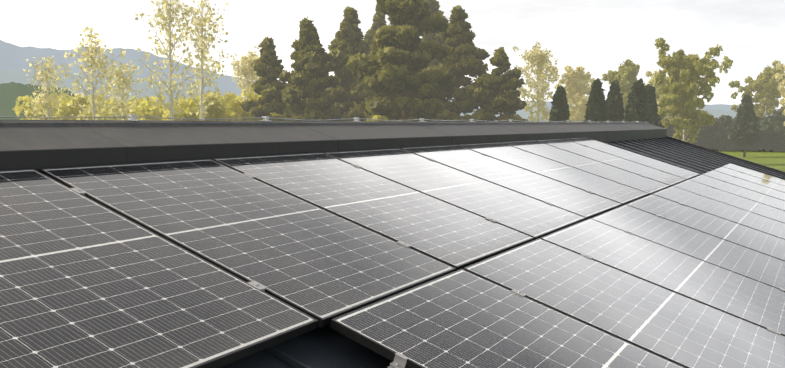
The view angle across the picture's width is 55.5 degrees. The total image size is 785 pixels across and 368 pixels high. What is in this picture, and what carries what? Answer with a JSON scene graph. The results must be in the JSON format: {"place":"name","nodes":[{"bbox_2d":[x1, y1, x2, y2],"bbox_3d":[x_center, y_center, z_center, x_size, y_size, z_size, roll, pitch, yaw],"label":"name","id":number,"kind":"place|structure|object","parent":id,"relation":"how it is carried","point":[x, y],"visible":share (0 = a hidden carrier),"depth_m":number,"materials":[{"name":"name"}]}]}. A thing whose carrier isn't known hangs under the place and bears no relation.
{"place":"outdoors","nodes":[
{"label":"outdoors","id":0,"kind":"place"},
{"bbox_2d":[0,115,638,122],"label":"lightning conductor","id":1,"kind":"object","parent":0,"point":[133,118],"visible":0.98,"depth_m":5.62,"materials":[{"name":"silver metal"}]},
{"bbox_2d":[0,70,772,121],"bbox_3d":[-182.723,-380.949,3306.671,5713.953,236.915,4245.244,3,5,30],"label":"mountain","id":2,"kind":"structure","parent":0,"point":[15,76],"depth_m":2800.41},
{"bbox_2d":[0,40,778,112],"bbox_3d":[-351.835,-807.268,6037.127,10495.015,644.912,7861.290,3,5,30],"label":"mountain","id":3,"kind":"structure","parent":0,"point":[13,57],"depth_m":4992.04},
{"bbox_2d":[0,0,784,108],"label":"sky","id":4,"kind":"structure","parent":0,"point":[597,36],"materials":[{"name":"white"}]},
{"bbox_2d":[712,149,784,171],"bbox_3d":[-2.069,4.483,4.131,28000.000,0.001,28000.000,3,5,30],"label":"ground","id":5,"kind":"structure","parent":0,"point":[774,160],"depth_m":105.47,"materials":[{"name":"green plant"}]},
{"bbox_2d":[23,56,79,119],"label":"birch","id":6,"kind":"object","parent":5,"relation":"on","point":[46,74],"visible":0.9,"depth_m":67.27,"materials":[{"name":"yellow plant"}]},
{"bbox_2d":[55,27,139,119],"bbox_3d":[-21.140,-5.307,53.640,4.769,12.112,4.602,4,6,38],"label":"birch","id":7,"kind":"object","parent":5,"relation":"on","point":[89,53],"visible":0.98,"depth_m":53.31,"materials":[{"name":"yellow plant"}]},
{"bbox_2d":[97,54,144,119],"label":"birch","id":8,"kind":"object","parent":5,"relation":"on","point":[120,79],"visible":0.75,"depth_m":65.25,"materials":[{"name":"yellow plant"}]},
{"bbox_2d":[121,0,235,119],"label":"birch","id":9,"kind":"object","parent":5,"relation":"on","point":[173,84],"visible":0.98,"depth_m":53.08,"materials":[{"name":"yellow plant"}]},
{"bbox_2d":[12,89,394,120],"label":"bushes","id":10,"kind":"object","parent":5,"relation":"on","point":[234,109],"visible":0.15,"depth_m":99.37,"materials":[{"name":"yellow plant"}]},
{"bbox_2d":[179,0,228,120],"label":"birch","id":11,"kind":"object","parent":5,"relation":"on","point":[201,83],"visible":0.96,"depth_m":57.58,"materials":[{"name":"yellow plant"}]},
{"bbox_2d":[230,46,261,100],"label":"spring tree","id":12,"kind":"object","parent":5,"relation":"on","point":[246,63],"visible":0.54,"depth_m":108.32,"materials":[{"name":"yellow plant"}]},
{"bbox_2d":[240,36,285,120],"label":"pine","id":13,"kind":"object","parent":5,"relation":"on","point":[267,66],"visible":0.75,"depth_m":93.05,"materials":[{"name":"green plant"}]},
{"bbox_2d":[278,16,341,120],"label":"pine","id":14,"kind":"object","parent":5,"relation":"on","point":[310,79],"visible":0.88,"depth_m":89.41,"materials":[{"name":"green plant"}]},
{"bbox_2d":[325,6,373,120],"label":"pine","id":15,"kind":"object","parent":5,"relation":"on","point":[346,42],"visible":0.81,"depth_m":97.64,"materials":[{"name":"green plant"}]},
{"bbox_2d":[0,82,735,119],"bbox_3d":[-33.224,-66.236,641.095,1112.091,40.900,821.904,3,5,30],"label":"hill forest","id":16,"kind":"object","parent":5,"relation":"on","point":[11,93],"visible":0.02,"depth_m":518.45,"materials":[{"name":"green plant"}]},
{"bbox_2d":[362,12,386,96],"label":"pine","id":17,"kind":"object","parent":5,"relation":"on","point":[379,21],"visible":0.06,"depth_m":109.50,"materials":[{"name":"green plant"}]},
{"bbox_2d":[345,0,456,121],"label":"pine","id":18,"kind":"object","parent":5,"relation":"on","point":[393,75],"visible":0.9,"depth_m":83.43,"materials":[{"name":"green plant"}]},
{"bbox_2d":[421,0,449,110],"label":"pine","id":19,"kind":"object","parent":5,"relation":"on","point":[434,5],"visible":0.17,"depth_m":115.04,"materials":[{"name":"green plant"}]},
{"bbox_2d":[421,5,489,121],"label":"pine","id":20,"kind":"object","parent":5,"relation":"on","point":[467,57],"visible":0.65,"depth_m":91.19,"materials":[{"name":"green plant"}]},
{"bbox_2d":[471,47,527,121],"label":"pine","id":21,"kind":"object","parent":5,"relation":"on","point":[497,92],"visible":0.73,"depth_m":87.70,"materials":[{"name":"green plant"}]},
{"bbox_2d":[513,41,568,121],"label":"spring tree behind pines","id":22,"kind":"object","parent":5,"relation":"on","point":[539,60],"visible":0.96,"depth_m":116.37,"materials":[{"name":"yellow plant"}]},
{"bbox_2d":[549,86,570,121],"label":"conifer","id":23,"kind":"object","parent":5,"relation":"on","point":[559,110],"visible":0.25,"depth_m":75.22,"materials":[{"name":"green plant"}]},
{"bbox_2d":[548,65,594,121],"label":"spring tree","id":24,"kind":"object","parent":5,"relation":"on","point":[577,82],"visible":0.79,"depth_m":129.23,"materials":[{"name":"yellow plant"}]},
{"bbox_2d":[583,78,609,121],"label":"conifer","id":25,"kind":"object","parent":5,"relation":"on","point":[597,109],"visible":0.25,"depth_m":76.18,"materials":[{"name":"green plant"}]},
{"bbox_2d":[606,80,624,121],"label":"conifer","id":26,"kind":"object","parent":5,"relation":"on","point":[614,99],"visible":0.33,"depth_m":79.50,"materials":[{"name":"green plant"}]},
{"bbox_2d":[602,59,665,114],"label":"spring tree","id":27,"kind":"object","parent":5,"relation":"on","point":[626,74],"visible":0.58,"depth_m":131.52,"materials":[{"name":"green plant"}]},
{"bbox_2d":[622,78,653,123],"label":"conifer","id":28,"kind":"object","parent":5,"relation":"on","point":[638,108],"visible":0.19,"depth_m":75.02,"materials":[{"name":"green plant"}]},
{"bbox_2d":[645,84,664,127],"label":"conifer","id":29,"kind":"object","parent":5,"relation":"on","point":[651,96],"visible":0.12,"depth_m":80.38,"materials":[{"name":"green plant"}]},
{"bbox_2d":[644,69,672,118],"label":"spring tree","id":30,"kind":"object","parent":5,"relation":"on","point":[650,74],"visible":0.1,"depth_m":139.30,"materials":[{"name":"green plant"}]},
{"bbox_2d":[654,37,733,143],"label":"spring tree","id":31,"kind":"object","parent":5,"relation":"on","point":[681,91],"visible":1,"depth_m":87.58,"materials":[{"name":"green plant"}]},
{"bbox_2d":[658,110,784,151],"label":"dark hedge","id":32,"kind":"object","parent":5,"relation":"on","point":[771,131],"visible":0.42,"depth_m":129.83,"materials":[{"name":"green plant"}]},
{"bbox_2d":[728,94,762,156],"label":"conifer","id":33,"kind":"object","parent":5,"relation":"on","point":[744,132],"visible":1,"depth_m":105.49,"materials":[{"name":"green plant"}]},
{"bbox_2d":[728,60,784,149],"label":"spring tree","id":34,"kind":"object","parent":5,"relation":"on","point":[764,85],"visible":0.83,"depth_m":132.40,"materials":[{"name":"green plant"}]},
{"bbox_2d":[774,62,784,125],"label":"spring tree","id":35,"kind":"object","parent":5,"relation":"on","point":[779,76],"visible":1,"depth_m":124.08,"materials":[{"name":"yellow plant"}]},
{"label":"house walls","id":36,"kind":"object","parent":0,"visible":0},
{"bbox_2d":[219,136,784,367],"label":"roof","id":37,"kind":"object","parent":36,"relation":"on","point":[324,347],"visible":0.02,"depth_m":2.86,"materials":[{"name":"grey metal"}]},
{"bbox_2d":[0,120,666,170],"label":"ridge flashing","id":38,"kind":"object","parent":37,"relation":"on","point":[37,145],"visible":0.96,"depth_m":4.95,"materials":[{"name":"metal"}]},
{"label":"mounting rails","id":39,"kind":"object","parent":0,"visible":0},
{"bbox_2d":[0,169,317,367],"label":"solar module","id":40,"kind":"object","parent":39,"relation":"on","point":[86,282],"visible":0.96,"depth_m":2.57,"materials":[{"name":"black"}]},
{"bbox_2d":[39,159,455,327],"bbox_3d":[-0.684,0.191,3.640,1.656,0.541,1.134,3,5,30],"label":"solar module","id":41,"kind":"object","parent":39,"relation":"on","point":[323,267],"visible":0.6,"depth_m":3.50,"materials":[{"name":"black"}]},
{"bbox_2d":[212,153,533,270],"bbox_3d":[-0.103,0.109,4.635,1.656,0.540,1.134,3,5,30],"label":"solar module","id":42,"kind":"object","parent":39,"relation":"on","point":[457,238],"visible":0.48,"depth_m":4.53,"materials":[{"name":"black"}]},
{"bbox_2d":[70,143,784,367],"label":"panel clamps","id":43,"kind":"object","parent":39,"relation":"attached to","point":[400,361],"visible":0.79,"depth_m":3.59,"materials":[{"name":"metal"}]},
{"bbox_2d":[324,148,585,239],"bbox_3d":[0.481,0.030,5.624,1.656,0.538,1.134,3,5,30],"label":"solar module","id":44,"kind":"object","parent":39,"relation":"on","point":[523,213],"visible":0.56,"depth_m":5.53,"materials":[{"name":"black"}]},
{"bbox_2d":[329,269,684,367],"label":"solar module","id":45,"kind":"object","parent":39,"relation":"on","point":[461,318],"visible":1,"depth_m":3.07,"materials":[{"name":"black"}]},
{"bbox_2d":[400,145,621,219],"bbox_3d":[1.062,-0.052,6.617,1.656,0.540,1.134,3,5,30],"label":"solar module","id":46,"kind":"object","parent":39,"relation":"on","point":[575,200],"visible":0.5,"depth_m":6.54,"materials":[{"name":"black"}]},
{"bbox_2d":[459,142,648,205],"bbox_3d":[1.647,-0.133,7.610,1.656,0.540,1.134,3,5,30],"label":"solar module","id":47,"kind":"object","parent":39,"relation":"on","point":[622,194],"visible":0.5,"depth_m":7.54,"materials":[{"name":"black"}]},
{"bbox_2d":[501,140,669,194],"bbox_3d":[2.234,-0.212,8.601,1.656,0.540,1.134,3,5,30],"label":"solar module","id":48,"kind":"object","parent":39,"relation":"on","point":[615,174],"visible":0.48,"depth_m":8.54,"materials":[{"name":"black"}]},
{"bbox_2d":[536,139,686,186],"bbox_3d":[2.817,-0.293,9.593,1.656,0.540,1.134,3,5,30],"label":"solar module","id":49,"kind":"object","parent":39,"relation":"on","point":[622,163],"visible":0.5,"depth_m":9.54,"materials":[{"name":"black"}]},
{"bbox_2d":[463,238,784,367],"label":"solar module","id":50,"kind":"object","parent":39,"relation":"on","point":[678,329],"visible":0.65,"depth_m":3.84,"materials":[{"name":"black"}]},
{"bbox_2d":[566,137,699,179],"bbox_3d":[3.400,-0.373,10.587,1.656,0.540,1.134,3,5,30],"label":"solar module","id":51,"kind":"object","parent":39,"relation":"on","point":[641,159],"visible":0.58,"depth_m":10.54,"materials":[{"name":"black"}]},
{"bbox_2d":[540,218,784,335],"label":"solar module","id":52,"kind":"object","parent":39,"relation":"on","point":[755,302],"visible":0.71,"depth_m":4.82,"materials":[{"name":"black"}]},
{"bbox_2d":[591,204,784,288],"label":"solar module","id":53,"kind":"object","parent":39,"relation":"on","point":[739,259],"visible":0.71,"depth_m":5.85,"materials":[{"name":"black"}]},
{"bbox_2d":[626,194,784,260],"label":"solar module","id":54,"kind":"object","parent":39,"relation":"on","point":[737,233],"visible":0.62,"depth_m":6.86,"materials":[{"name":"black"}]},
{"bbox_2d":[653,186,784,238],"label":"solar module","id":55,"kind":"object","parent":39,"relation":"on","point":[730,213],"visible":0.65,"depth_m":7.87,"materials":[{"name":"black"}]},
{"bbox_2d":[673,179,784,222],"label":"solar module","id":56,"kind":"object","parent":39,"relation":"on","point":[770,212],"visible":0.69,"depth_m":8.90,"materials":[{"name":"black"}]},
{"bbox_2d":[689,174,784,210],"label":"solar module","id":57,"kind":"object","parent":39,"relation":"on","point":[743,192],"visible":0.73,"depth_m":9.90,"materials":[{"name":"black"}]},
{"bbox_2d":[703,170,784,200],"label":"solar module","id":58,"kind":"object","parent":39,"relation":"on","point":[768,191],"visible":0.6,"depth_m":10.91,"materials":[{"name":"black"}]},
{"bbox_2d":[714,166,784,192],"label":"solar module","id":59,"kind":"object","parent":39,"relation":"on","point":[754,179],"visible":0.73,"depth_m":11.91,"materials":[{"name":"black"}]},
{"bbox_2d":[723,163,784,185],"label":"solar module","id":60,"kind":"object","parent":39,"relation":"on","point":[756,174],"visible":0.69,"depth_m":12.93,"materials":[{"name":"black"}]}
]}

